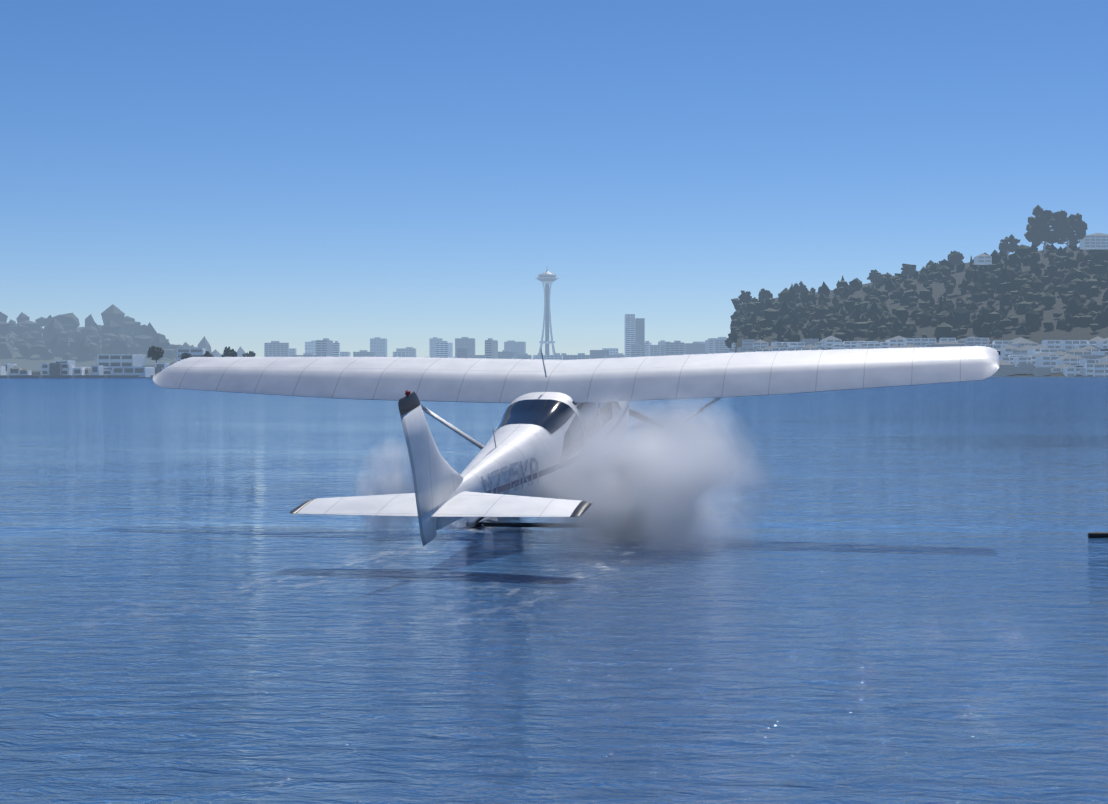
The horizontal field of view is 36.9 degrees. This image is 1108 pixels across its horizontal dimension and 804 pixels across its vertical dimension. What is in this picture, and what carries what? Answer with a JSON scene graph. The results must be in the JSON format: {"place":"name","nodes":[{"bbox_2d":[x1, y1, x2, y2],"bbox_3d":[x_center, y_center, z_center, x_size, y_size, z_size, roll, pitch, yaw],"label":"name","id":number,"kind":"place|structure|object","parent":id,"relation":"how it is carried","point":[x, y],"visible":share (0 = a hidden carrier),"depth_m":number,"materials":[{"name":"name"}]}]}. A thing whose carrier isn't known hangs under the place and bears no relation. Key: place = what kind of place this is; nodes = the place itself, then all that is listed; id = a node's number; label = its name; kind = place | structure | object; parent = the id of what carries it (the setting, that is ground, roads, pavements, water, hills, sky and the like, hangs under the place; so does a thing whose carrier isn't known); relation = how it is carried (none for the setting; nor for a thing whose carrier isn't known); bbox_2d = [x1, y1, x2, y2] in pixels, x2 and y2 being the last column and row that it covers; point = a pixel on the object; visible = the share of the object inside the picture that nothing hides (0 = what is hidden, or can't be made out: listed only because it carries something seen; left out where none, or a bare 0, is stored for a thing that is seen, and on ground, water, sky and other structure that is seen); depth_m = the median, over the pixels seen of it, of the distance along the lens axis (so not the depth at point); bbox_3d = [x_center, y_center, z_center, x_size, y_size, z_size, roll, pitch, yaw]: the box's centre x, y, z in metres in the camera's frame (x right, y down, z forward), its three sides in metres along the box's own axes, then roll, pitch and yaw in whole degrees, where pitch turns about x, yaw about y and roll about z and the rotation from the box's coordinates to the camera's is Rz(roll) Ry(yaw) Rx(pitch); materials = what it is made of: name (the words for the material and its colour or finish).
{"place":"outdoors","nodes":[
{"label":"outdoors","id":0,"kind":"place"},
{"bbox_2d":[0,327,176,370],"bbox_3d":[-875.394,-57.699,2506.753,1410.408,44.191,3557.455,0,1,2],"label":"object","id":1,"kind":"structure","parent":0,"point":[33,362],"depth_m":1080.25,"materials":[{"name":"grey"}]},
{"bbox_2d":[0,304,244,359],"bbox_3d":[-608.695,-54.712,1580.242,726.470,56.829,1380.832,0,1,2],"label":"wooded hill","id":2,"kind":"structure","parent":1,"relation":"on","point":[23,335],"depth_m":1183.85,"materials":[{"name":"green plant"}]},
{"bbox_2d":[535,267,558,354],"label":"needle tower","id":3,"kind":"structure","parent":0,"point":[547,278],"depth_m":3294.80,"materials":[{"name":"white"}]},
{"bbox_2d":[0,377,1107,803],"bbox_3d":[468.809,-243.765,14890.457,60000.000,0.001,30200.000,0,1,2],"label":"lake water","id":4,"kind":"structure","parent":0,"point":[902,599],"depth_m":13.21,"materials":[{"name":"blue liquid"}]},
{"bbox_2d":[2,528,681,680],"bbox_3d":[-1.460,1.665,15.931,5.000,0.001,11.004,0,1,14],"label":"wake foam","id":5,"kind":"object","parent":4,"relation":"on","point":[418,602],"visible":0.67,"depth_m":15.09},
{"bbox_2d":[391,440,710,545],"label":"spray droplets","id":6,"kind":"object","parent":4,"relation":"on","point":[581,524],"depth_m":19.34,"materials":[{"name":"white liquid"}]},
{"bbox_2d":[153,346,1000,545],"bbox_3d":[-0.334,0.828,20.678,8.576,3.033,8.749,-1,1,-35],"label":"airplane","id":7,"kind":"object","parent":4,"relation":"on","point":[490,483],"visible":0.71,"depth_m":19.93,"materials":[{"name":"white paint"}]},
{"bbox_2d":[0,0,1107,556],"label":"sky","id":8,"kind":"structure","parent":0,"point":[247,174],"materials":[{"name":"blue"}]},
{"bbox_2d":[10,376,1107,377],"bbox_3d":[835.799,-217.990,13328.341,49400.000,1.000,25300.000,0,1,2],"label":"shore ground","id":9,"kind":"structure","parent":0,"point":[1009,376],"depth_m":1316.79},
{"bbox_2d":[0,233,1107,377],"bbox_3d":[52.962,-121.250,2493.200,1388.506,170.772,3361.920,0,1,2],"label":"city buildings","id":10,"kind":"structure","parent":9,"relation":"on","point":[1019,355],"depth_m":1586.27,"materials":[{"name":"white concrete"}]},
{"bbox_2d":[154,226,1085,362],"bbox_3d":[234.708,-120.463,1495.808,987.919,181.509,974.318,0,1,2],"label":"tree trunks","id":11,"kind":"object","parent":9,"relation":"on","point":[1044,247],"visible":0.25,"depth_m":1910.57,"materials":[{"name":"grey plant"}]},
{"bbox_2d":[147,205,1087,359],"bbox_3d":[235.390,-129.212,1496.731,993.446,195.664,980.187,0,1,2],"label":"trees","id":12,"kind":"object","parent":11,"relation":"on","point":[1039,229],"visible":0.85,"depth_m":1900.35,"materials":[{"name":"green plant"}]},
{"bbox_2d":[733,248,1107,375],"bbox_3d":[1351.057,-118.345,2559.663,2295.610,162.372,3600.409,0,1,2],"label":"trees","id":13,"kind":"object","parent":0,"point":[1040,333],"depth_m":1723.79,"materials":[{"name":"green plant"}]},
{"bbox_2d":[725,243,1107,347],"bbox_3d":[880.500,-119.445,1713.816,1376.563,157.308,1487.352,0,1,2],"label":"hill","id":14,"kind":"structure","parent":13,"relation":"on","point":[1009,283],"depth_m":1805.11,"materials":[{"name":"green plant"}]},
{"bbox_2d":[1088,532,1107,537],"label":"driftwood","id":15,"kind":"object","parent":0,"point":[1098,535],"visible":0.71,"depth_m":19.65,"materials":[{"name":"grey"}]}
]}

